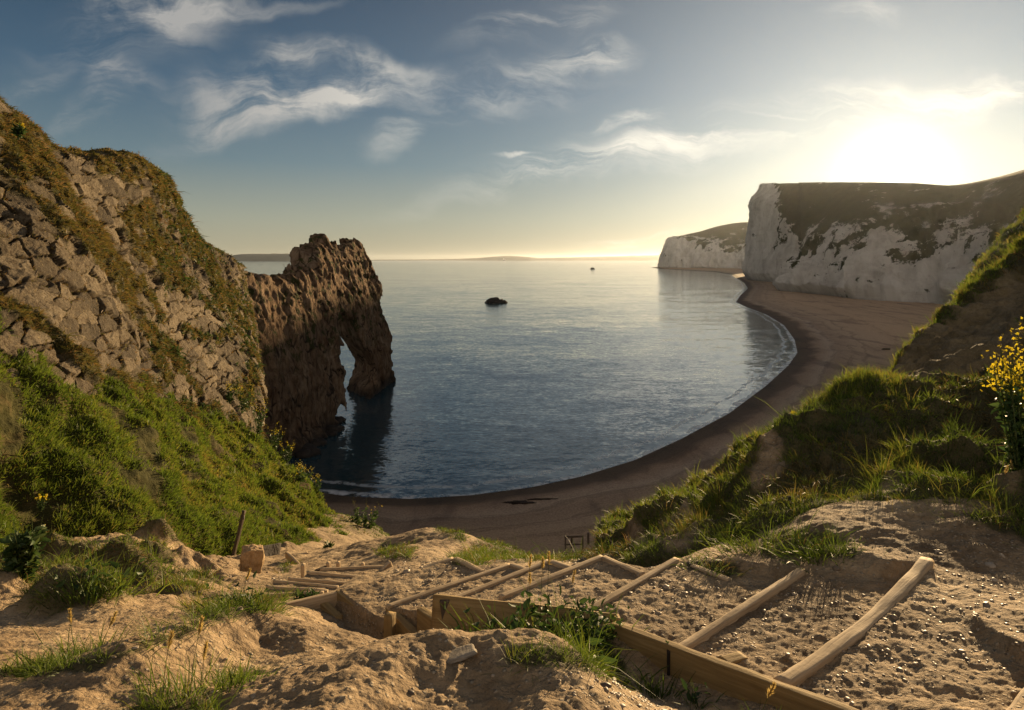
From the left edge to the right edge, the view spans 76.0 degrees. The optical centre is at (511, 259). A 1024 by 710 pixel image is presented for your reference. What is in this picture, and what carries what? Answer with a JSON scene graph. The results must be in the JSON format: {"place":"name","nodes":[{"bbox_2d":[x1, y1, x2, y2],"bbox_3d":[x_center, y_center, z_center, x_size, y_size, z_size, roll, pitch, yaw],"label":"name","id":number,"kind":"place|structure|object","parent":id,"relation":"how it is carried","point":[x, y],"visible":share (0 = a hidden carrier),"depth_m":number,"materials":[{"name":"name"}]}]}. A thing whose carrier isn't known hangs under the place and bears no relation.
{"place":"outdoors","nodes":[
{"label":"outdoors","id":0,"kind":"place"},
{"bbox_2d":[0,98,267,432],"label":"rock hill","id":1,"kind":"structure","parent":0,"point":[87,314],"depth_m":33.65,"materials":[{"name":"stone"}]},
{"bbox_2d":[10,122,27,139],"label":"yellow flower plant","id":2,"kind":"object","parent":1,"relation":"on","point":[18,131],"visible":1,"depth_m":28.25,"materials":[{"name":"green plant"}]},
{"bbox_2d":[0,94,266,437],"bbox_3d":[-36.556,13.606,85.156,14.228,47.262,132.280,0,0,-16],"label":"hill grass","id":3,"kind":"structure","parent":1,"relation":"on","point":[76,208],"depth_m":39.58,"materials":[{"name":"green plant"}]},
{"bbox_2d":[138,162,267,439],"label":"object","id":4,"kind":"object","parent":1,"relation":"on","point":[200,294],"visible":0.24,"depth_m":55.85,"materials":[{"name":"green plant"}]},
{"bbox_2d":[0,306,352,556],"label":"grass slope","id":5,"kind":"structure","parent":0,"point":[13,431],"depth_m":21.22,"materials":[{"name":"green plant"}]},
{"bbox_2d":[34,494,47,511],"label":"yellow flower plant","id":6,"kind":"object","parent":5,"relation":"on","point":[41,505],"visible":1,"depth_m":15.50,"materials":[{"name":"green plant"}]},
{"bbox_2d":[224,381,237,403],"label":"yellow flower plant","id":7,"kind":"object","parent":5,"relation":"on","point":[229,396],"visible":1,"depth_m":44.96,"materials":[{"name":"green plant"}]},
{"bbox_2d":[238,385,253,413],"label":"yellow flower plant","id":8,"kind":"object","parent":5,"relation":"on","point":[241,405],"visible":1,"depth_m":45.98,"materials":[{"name":"green plant"}]},
{"bbox_2d":[251,399,268,435],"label":"yellow flower plant","id":9,"kind":"object","parent":5,"relation":"on","point":[261,424],"visible":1,"depth_m":46.01,"materials":[{"name":"green plant"}]},
{"bbox_2d":[203,450,326,504],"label":"slope dry grass","id":10,"kind":"structure","parent":5,"relation":"on","point":[223,460],"depth_m":35.71,"materials":[{"name":"plant"}]},
{"bbox_2d":[266,426,282,449],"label":"yellow flower plant","id":11,"kind":"object","parent":5,"relation":"on","point":[274,442],"visible":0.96,"depth_m":46.98,"materials":[{"name":"green plant"}]},
{"bbox_2d":[279,441,293,462],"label":"yellow flower plant","id":12,"kind":"object","parent":5,"relation":"on","point":[287,456],"visible":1,"depth_m":46.96,"materials":[{"name":"green plant"}]},
{"bbox_2d":[296,464,306,481],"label":"yellow flower plant","id":13,"kind":"object","parent":5,"relation":"on","point":[298,475],"visible":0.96,"depth_m":43.87,"materials":[{"name":"green plant"}]},
{"bbox_2d":[297,462,313,477],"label":"yellow flower plant","id":14,"kind":"object","parent":5,"relation":"on","point":[302,469],"visible":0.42,"depth_m":47.49,"materials":[{"name":"green plant"}]},
{"bbox_2d":[309,473,321,491],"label":"yellow flower plant","id":15,"kind":"object","parent":5,"relation":"on","point":[318,484],"visible":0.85,"depth_m":47.70,"materials":[{"name":"green plant"}]},
{"bbox_2d":[232,253,290,260],"bbox_3d":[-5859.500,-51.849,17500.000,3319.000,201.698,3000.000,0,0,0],"label":"island","id":16,"kind":"structure","parent":0,"point":[263,257],"depth_m":16265.52,"materials":[{"name":"grey stone"}]},
{"bbox_2d":[0,497,1023,709],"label":"ground","id":17,"kind":"structure","parent":0,"point":[379,673],"depth_m":4.81,"materials":[{"name":"beige sand"}]},
{"bbox_2d":[0,514,53,580],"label":"leafy bush","id":18,"kind":"object","parent":17,"relation":"on","point":[21,551],"visible":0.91,"depth_m":8.53,"materials":[{"name":"green plant"}]},
{"bbox_2d":[0,637,80,676],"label":"weed clump","id":19,"kind":"object","parent":17,"relation":"on","point":[39,658],"visible":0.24,"depth_m":4.19,"materials":[{"name":"green plant"}]},
{"bbox_2d":[12,608,145,675],"bbox_3d":[-2.763,2.357,4.169,0.952,0.353,0.511,0,0,0],"label":"weed clump","id":20,"kind":"object","parent":17,"relation":"on","point":[110,624],"visible":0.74,"depth_m":4.15,"materials":[{"name":"green plant"}]},
{"bbox_2d":[24,549,173,608],"bbox_3d":[-4.214,3.211,6.657,1.355,0.404,1.065,0,0,-31],"label":"weed clump","id":21,"kind":"object","parent":17,"relation":"on","point":[109,586],"visible":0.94,"depth_m":6.63,"materials":[{"name":"green plant"}]},
{"bbox_2d":[94,615,297,709],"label":"weed clump","id":22,"kind":"object","parent":17,"relation":"on","point":[170,643],"visible":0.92,"depth_m":3.40,"materials":[{"name":"green plant"}]},
{"bbox_2d":[189,651,277,691],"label":"weed clump","id":23,"kind":"object","parent":17,"relation":"on","point":[240,679],"visible":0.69,"depth_m":3.50,"materials":[{"name":"green plant"}]},
{"bbox_2d":[186,569,289,617],"bbox_3d":[-2.090,2.536,5.060,0.857,0.313,0.468,0,0,0],"label":"weed clump","id":24,"kind":"object","parent":17,"relation":"on","point":[243,594],"visible":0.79,"depth_m":5.07,"materials":[{"name":"green plant"}]},
{"bbox_2d":[231,510,245,555],"bbox_3d":[-9.645,9.694,23.124,0.145,1.533,0.602,0,0,27],"label":"leaning post","id":25,"kind":"object","parent":17,"relation":"on","point":[239,530],"visible":0.93,"depth_m":23.11,"materials":[{"name":"wood"}]},
{"bbox_2d":[239,544,264,573],"bbox_3d":[-6.971,8.065,17.601,0.623,0.728,0.480,5,-2,-23],"label":"standing stone","id":26,"kind":"object","parent":17,"relation":"on","point":[252,557],"visible":0.94,"depth_m":17.44,"materials":[{"name":"brown stone"}]},
{"bbox_2d":[263,543,280,555],"bbox_3d":[-8.553,10.161,22.574,0.110,0.564,1.991,0,-18,12],"label":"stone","id":27,"kind":"object","parent":17,"relation":"on","point":[271,549],"visible":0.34,"depth_m":23.02,"materials":[{"name":"grey stone"}]},
{"bbox_2d":[285,551,299,563],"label":"step riser","id":28,"kind":"object","parent":17,"relation":"on","point":[288,555],"visible":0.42,"depth_m":19.84,"materials":[{"name":"brown wood"}]},
{"bbox_2d":[266,591,323,597],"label":"step riser","id":29,"kind":"object","parent":17,"relation":"on","point":[291,593],"visible":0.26,"depth_m":8.40,"materials":[{"name":"brown wood"}]},
{"bbox_2d":[266,585,327,592],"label":"step riser","id":30,"kind":"object","parent":17,"relation":"on","point":[290,588],"visible":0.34,"depth_m":8.98,"materials":[{"name":"brown wood"}]},
{"bbox_2d":[301,563,305,577],"bbox_3d":[-3.697,5.550,11.610,0.072,0.300,0.074,0,0,21],"label":"timber peg","id":31,"kind":"object","parent":17,"relation":"on","point":[303,569],"visible":0.67,"depth_m":11.58,"materials":[{"name":"brown wood"}]},
{"bbox_2d":[273,579,338,588],"bbox_3d":[-3.026,4.861,9.602,1.022,0.249,0.057,0,0,11],"label":"step riser","id":32,"kind":"object","parent":17,"relation":"on","point":[305,583],"visible":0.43,"depth_m":9.58,"materials":[{"name":"brown wood"}]},
{"bbox_2d":[292,585,320,599],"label":"leafy plant","id":33,"kind":"object","parent":17,"relation":"on","point":[301,594],"visible":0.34,"depth_m":7.39,"materials":[{"name":"green plant"}]},
{"bbox_2d":[288,577,344,583],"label":"step riser","id":34,"kind":"object","parent":17,"relation":"on","point":[326,581],"visible":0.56,"depth_m":10.18,"materials":[{"name":"brown wood"}]},
{"bbox_2d":[322,537,334,548],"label":"leafy plant","id":35,"kind":"object","parent":17,"relation":"on","point":[328,544],"visible":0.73,"depth_m":25.95,"materials":[{"name":"green plant"}]},
{"bbox_2d":[0,580,662,709],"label":"grass","id":36,"kind":"structure","parent":17,"relation":"on","point":[586,656],"depth_m":3.77,"materials":[{"name":"green plant"}]},
{"bbox_2d":[320,602,342,619],"bbox_3d":[-2.007,4.002,7.175,0.089,0.408,0.496,0,0,-41],"label":"side board","id":37,"kind":"object","parent":17,"relation":"on","point":[328,608],"visible":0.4,"depth_m":7.12,"materials":[{"name":"brown wood"}]},
{"bbox_2d":[306,571,357,577],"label":"step riser","id":38,"kind":"object","parent":17,"relation":"on","point":[326,574],"visible":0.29,"depth_m":10.93,"materials":[{"name":"brown wood"}]},
{"bbox_2d":[336,589,353,605],"bbox_3d":[-1.602,3.868,7.003,0.097,0.317,1.024,0,0,-42],"label":"side board","id":39,"kind":"object","parent":17,"relation":"on","point":[341,597],"visible":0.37,"depth_m":7.24,"materials":[{"name":"brown wood"}]},
{"bbox_2d":[320,565,382,570],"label":"step riser","id":40,"kind":"object","parent":17,"relation":"on","point":[350,567],"visible":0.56,"depth_m":11.96,"materials":[{"name":"brown wood"}]},
{"bbox_2d":[347,498,378,529],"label":"yellow flower plant","id":41,"kind":"object","parent":17,"relation":"on","point":[364,519],"visible":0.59,"depth_m":40.01,"materials":[{"name":"green plant"}]},
{"bbox_2d":[282,557,452,608],"bbox_3d":[-1.599,3.841,7.595,2.051,0.281,0.070,0,0,-32],"label":"step riser","id":42,"kind":"object","parent":17,"relation":"on","point":[313,602],"visible":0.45,"depth_m":7.23,"materials":[{"name":"brown wood"}]},
{"bbox_2d":[380,561,392,569],"bbox_3d":[-2.431,5.783,11.845,0.077,0.210,0.710,0,23,40],"label":"end board","id":43,"kind":"object","parent":17,"relation":"on","point":[388,564],"visible":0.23,"depth_m":12.00,"materials":[{"name":"brown wood"}]},
{"bbox_2d":[384,611,395,637],"bbox_3d":[-1.178,3.630,6.321,0.095,0.420,0.094,0,0,21],"label":"timber peg","id":44,"kind":"object","parent":17,"relation":"on","point":[389,623],"visible":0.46,"depth_m":6.29,"materials":[{"name":"brown wood"}]},
{"bbox_2d":[386,608,416,634],"bbox_3d":[-1.069,3.692,6.404,0.088,0.353,0.553,0,0,-37],"label":"side board","id":45,"kind":"object","parent":17,"relation":"on","point":[404,626],"visible":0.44,"depth_m":6.35,"materials":[{"name":"brown wood"}]},
{"bbox_2d":[417,606,431,631],"bbox_3d":[-0.790,3.479,6.126,0.087,0.375,0.258,0,0,-39],"label":"peg","id":46,"kind":"object","parent":17,"relation":"on","point":[424,616],"visible":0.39,"depth_m":6.12,"materials":[{"name":"brown wood"}]},
{"bbox_2d":[386,563,509,609],"bbox_3d":[-0.641,3.592,7.046,1.526,0.230,0.066,0,0,-36],"label":"step riser","id":47,"kind":"object","parent":17,"relation":"on","point":[444,586],"visible":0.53,"depth_m":6.99,"materials":[{"name":"brown wood"}]},
{"bbox_2d":[446,644,476,663],"bbox_3d":[-0.280,2.108,3.502,0.180,0.023,0.110,-9,-4,-20],"label":"rock slab","id":48,"kind":"object","parent":17,"relation":"on","point":[461,653],"visible":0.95,"depth_m":3.48,"materials":[{"name":"beige stone"}]},
{"bbox_2d":[453,557,484,571],"bbox_3d":[-0.517,3.765,7.910,0.078,0.188,0.540,0,-3,-43],"label":"side timber","id":49,"kind":"object","parent":17,"relation":"on","point":[470,565],"visible":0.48,"depth_m":7.89,"materials":[{"name":"brown wood"}]},
{"bbox_2d":[455,559,547,596],"bbox_3d":[-0.105,3.381,6.737,1.309,0.208,0.065,0,0,-39],"label":"step riser","id":50,"kind":"object","parent":17,"relation":"on","point":[497,581],"visible":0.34,"depth_m":6.72,"materials":[{"name":"brown wood"}]},
{"bbox_2d":[439,598,568,632],"bbox_3d":[0.045,2.969,5.110,1.376,0.541,1.071,0,0,0],"label":"weed clump","id":51,"kind":"object","parent":17,"relation":"on","point":[492,623],"visible":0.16,"depth_m":5.24,"materials":[{"name":"green plant"}]},
{"bbox_2d":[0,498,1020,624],"bbox_3d":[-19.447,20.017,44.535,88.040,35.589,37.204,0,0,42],"label":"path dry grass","id":52,"kind":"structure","parent":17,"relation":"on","point":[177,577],"depth_m":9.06,"materials":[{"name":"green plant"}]},
{"bbox_2d":[0,491,1023,625],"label":"path grass","id":53,"kind":"structure","parent":17,"relation":"on","point":[478,552],"depth_m":8.62,"materials":[{"name":"green plant"}]},
{"bbox_2d":[510,563,525,569],"bbox_3d":[0.132,3.535,7.327,0.368,0.188,0.075,-5,-4,44],"label":"side timber","id":54,"kind":"object","parent":17,"relation":"on","point":[515,566],"visible":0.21,"depth_m":7.38,"materials":[{"name":"brown wood"}]},
{"bbox_2d":[431,594,619,636],"bbox_3d":[0.091,3.145,5.404,1.818,0.846,0.173,0,0,29],"label":"retaining panel","id":55,"kind":"object","parent":17,"relation":"on","point":[440,615],"visible":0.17,"depth_m":5.59,"materials":[{"name":"brown wood"}]},
{"bbox_2d":[60,529,1023,709],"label":"gravel","id":56,"kind":"structure","parent":17,"relation":"on","point":[607,685],"depth_m":4.45,"materials":[{"name":"beige gravel"}]},
{"bbox_2d":[465,551,624,647],"bbox_3d":[0.242,2.665,4.945,1.301,0.874,1.107,0,0,23],"label":"weed clump","id":57,"kind":"object","parent":17,"relation":"on","point":[535,615],"visible":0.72,"depth_m":4.96,"materials":[{"name":"green plant"}]},
{"bbox_2d":[499,555,601,600],"bbox_3d":[0.416,3.180,6.410,1.322,0.207,0.067,0,0,-38],"label":"step riser","id":58,"kind":"object","parent":17,"relation":"on","point":[547,578],"visible":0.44,"depth_m":6.36,"materials":[{"name":"brown wood"}]},
{"bbox_2d":[549,559,570,568],"bbox_3d":[0.592,3.343,6.950,0.474,0.188,0.078,-4,-3,45],"label":"side timber","id":59,"kind":"object","parent":17,"relation":"on","point":[555,563],"visible":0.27,"depth_m":7.02,"materials":[{"name":"brown wood"}]},
{"bbox_2d":[545,595,650,655],"bbox_3d":[0.592,2.683,4.792,0.934,0.477,0.530,0,0,-13],"label":"weed clump","id":60,"kind":"object","parent":17,"relation":"on","point":[596,625],"visible":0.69,"depth_m":4.73,"materials":[{"name":"green plant"}]},
{"bbox_2d":[543,627,669,688],"bbox_3d":[0.447,2.620,4.221,1.039,0.238,0.797,0,0,27],"label":"weed clump","id":61,"kind":"object","parent":17,"relation":"on","point":[612,660],"visible":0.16,"depth_m":4.27,"materials":[{"name":"green plant"}]},
{"bbox_2d":[601,555,645,575],"bbox_3d":[1.112,3.143,6.563,0.078,0.191,0.539,0,-3,-37],"label":"side timber","id":62,"kind":"object","parent":17,"relation":"on","point":[607,559],"visible":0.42,"depth_m":6.55,"materials":[{"name":"brown wood"}]},
{"bbox_2d":[586,557,679,610],"bbox_3d":[1.041,2.980,5.796,1.532,0.208,0.070,0,0,-44],"label":"step riser","id":63,"kind":"object","parent":17,"relation":"on","point":[618,593],"visible":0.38,"depth_m":5.83,"materials":[{"name":"brown wood"}]},
{"bbox_2d":[616,658,694,699],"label":"weed clump","id":64,"kind":"object","parent":17,"relation":"on","point":[654,690],"visible":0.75,"depth_m":4.08,"materials":[{"name":"green plant"}]},
{"bbox_2d":[667,650,669,675],"bbox_3d":[1.040,2.780,4.354,0.022,0.360,0.021,0,0,21],"label":"iron stake","id":65,"kind":"object","parent":17,"relation":"on","point":[668,662],"visible":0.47,"depth_m":4.35,"materials":[{"name":"black metal"}]},
{"bbox_2d":[667,677,729,709],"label":"weed clump","id":66,"kind":"object","parent":17,"relation":"on","point":[691,698],"visible":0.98,"depth_m":3.88,"materials":[{"name":"green plant"}]},
{"bbox_2d":[690,564,730,580],"bbox_3d":[1.827,2.958,6.020,0.076,0.189,0.417,0,-3,-36],"label":"side timber","id":67,"kind":"object","parent":17,"relation":"on","point":[719,576],"visible":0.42,"depth_m":6.00,"materials":[{"name":"brown wood"}]},
{"bbox_2d":[718,651,747,663],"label":"wood block","id":68,"kind":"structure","parent":17,"relation":"on","point":[737,657],"depth_m":4.41,"materials":[{"name":"brown wood"}]},
{"bbox_2d":[611,621,857,709],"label":"stringer board","id":69,"kind":"object","parent":17,"relation":"on","point":[723,676],"visible":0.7,"depth_m":4.05,"materials":[{"name":"brown wood"}]},
{"bbox_2d":[692,529,787,560],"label":"weed clump","id":70,"kind":"object","parent":17,"relation":"on","point":[753,549],"visible":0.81,"depth_m":6.42,"materials":[{"name":"green plant"}]},
{"bbox_2d":[678,567,805,648],"bbox_3d":[1.830,2.780,5.106,1.799,0.216,0.086,0,0,-40],"label":"step riser","id":71,"kind":"object","parent":17,"relation":"on","point":[735,614],"visible":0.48,"depth_m":5.04,"materials":[{"name":"brown wood"}]},
{"bbox_2d":[708,681,781,709],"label":"weed clump","id":72,"kind":"object","parent":17,"relation":"on","point":[770,690],"visible":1,"depth_m":3.52,"materials":[{"name":"green plant"}]},
{"bbox_2d":[760,532,896,572],"bbox_3d":[2.792,2.595,5.896,1.153,0.228,0.612,0,0,0],"label":"weed clump","id":73,"kind":"object","parent":17,"relation":"on","point":[811,552],"visible":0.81,"depth_m":5.91,"materials":[{"name":"green plant"}]},
{"bbox_2d":[773,556,933,686],"bbox_3d":[2.529,2.601,4.637,2.453,0.252,0.150,0,0,-40],"label":"step riser","id":74,"kind":"object","parent":17,"relation":"on","point":[802,671],"visible":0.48,"depth_m":4.39,"materials":[{"name":"brown wood"}]},
{"bbox_2d":[921,459,1012,507],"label":"weed clump","id":75,"kind":"object","parent":17,"relation":"on","point":[1010,466],"visible":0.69,"depth_m":6.88,"materials":[{"name":"green plant"}]},
{"bbox_2d":[1006,688,1023,709],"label":"step riser","id":76,"kind":"object","parent":17,"relation":"on","point":[1018,697],"visible":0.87,"depth_m":3.38,"materials":[{"name":"brown wood"}]},
{"bbox_2d":[0,0,1023,259],"label":"sky","id":77,"kind":"structure","parent":0,"point":[404,129],"materials":[{"name":"blue"}]},
{"bbox_2d":[237,260,796,498],"bbox_3d":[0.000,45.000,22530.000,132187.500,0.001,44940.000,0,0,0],"label":"sea","id":78,"kind":"structure","parent":0,"point":[551,371],"depth_m":262.98,"materials":[{"name":"liquid"}]},
{"bbox_2d":[294,449,315,457],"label":"shore boulder","id":79,"kind":"object","parent":78,"relation":"in","point":[305,453],"visible":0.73,"depth_m":148.71,"materials":[{"name":"brown stone"}]},
{"bbox_2d":[299,446,320,454],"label":"shore boulder","id":80,"kind":"object","parent":78,"relation":"in","point":[316,450],"visible":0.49,"depth_m":151.11,"materials":[{"name":"brown stone"}]},
{"bbox_2d":[327,425,342,432],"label":"shore boulder","id":81,"kind":"object","parent":78,"relation":"in","point":[336,428],"visible":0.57,"depth_m":170.56,"materials":[{"name":"stone"}]},
{"bbox_2d":[335,416,345,421],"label":"shore boulder","id":82,"kind":"object","parent":78,"relation":"in","point":[343,419],"visible":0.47,"depth_m":181.38,"materials":[{"name":"brown stone"}]},
{"bbox_2d":[485,297,507,302],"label":"sea rock","id":83,"kind":"object","parent":78,"relation":"in","point":[494,300],"visible":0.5,"depth_m":674.08,"materials":[{"name":"black stone"}]},
{"bbox_2d":[415,255,659,259],"bbox_3d":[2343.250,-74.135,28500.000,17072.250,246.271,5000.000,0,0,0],"label":"coast","id":84,"kind":"structure","parent":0,"point":[649,257],"depth_m":26587.90},
{"bbox_2d":[321,267,944,556],"bbox_3d":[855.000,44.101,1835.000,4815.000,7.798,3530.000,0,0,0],"label":"beach","id":85,"kind":"structure","parent":0,"point":[833,335],"depth_m":146.58,"materials":[{"name":"brown sand"}]},
{"bbox_2d":[246,233,395,457],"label":"rock arch","id":86,"kind":"object","parent":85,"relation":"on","point":[317,300],"visible":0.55,"depth_m":177.02,"materials":[{"name":"stone"}]},
{"bbox_2d":[501,500,535,504],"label":"seaweed heap","id":87,"kind":"object","parent":85,"relation":"on","point":[513,502],"visible":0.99,"depth_m":115.34,"materials":[{"name":"black plant"}]},
{"bbox_2d":[527,498,557,499],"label":"seaweed heap","id":88,"kind":"object","parent":85,"relation":"on","point":[542,498],"visible":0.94,"depth_m":116.93,"materials":[{"name":"black plant"}]},
{"bbox_2d":[564,535,583,548],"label":"beach railing","id":89,"kind":"object","parent":85,"relation":"on","point":[571,544],"visible":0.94,"depth_m":90.91,"materials":[{"name":"wood"}]},
{"bbox_2d":[658,222,747,267],"bbox_3d":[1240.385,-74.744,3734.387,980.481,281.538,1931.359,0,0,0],"label":"headland","id":90,"kind":"structure","parent":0,"point":[722,246],"depth_m":3200.34,"materials":[{"name":"white stone"}]},
{"bbox_2d":[741,183,801,281],"bbox_3d":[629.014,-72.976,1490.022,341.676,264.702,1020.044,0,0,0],"label":"chalk headland","id":91,"kind":"structure","parent":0,"point":[773,238],"depth_m":1241.54,"materials":[{"name":"white stone"}]},
{"bbox_2d":[574,222,1023,567],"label":"bank","id":92,"kind":"structure","parent":0,"point":[973,333],"depth_m":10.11,"materials":[{"name":"green plant"}]},
{"bbox_2d":[650,424,1023,541],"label":"tall bank grass","id":93,"kind":"structure","parent":92,"relation":"on","point":[680,528],"depth_m":8.26,"materials":[{"name":"green plant"}]},
{"bbox_2d":[980,317,1023,471],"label":"yellow flower plant","id":94,"kind":"object","parent":92,"relation":"on","point":[1012,408],"visible":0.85,"depth_m":6.97,"materials":[{"name":"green plant"}]},
{"bbox_2d":[772,170,1023,303],"bbox_3d":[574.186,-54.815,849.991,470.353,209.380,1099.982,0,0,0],"label":"chalk cliff","id":95,"kind":"structure","parent":0,"point":[905,242],"depth_m":711.43,"materials":[{"name":"white stone"}]},
{"bbox_2d":[954,216,1023,301],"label":"valley side","id":96,"kind":"structure","parent":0,"point":[991,255],"depth_m":126.95,"materials":[{"name":"green plant"}]},
{"bbox_2d":[947,208,1023,303],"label":"valley grass","id":97,"kind":"structure","parent":96,"relation":"on","point":[1000,240],"depth_m":130.44,"materials":[{"name":"green plant"}]}
]}

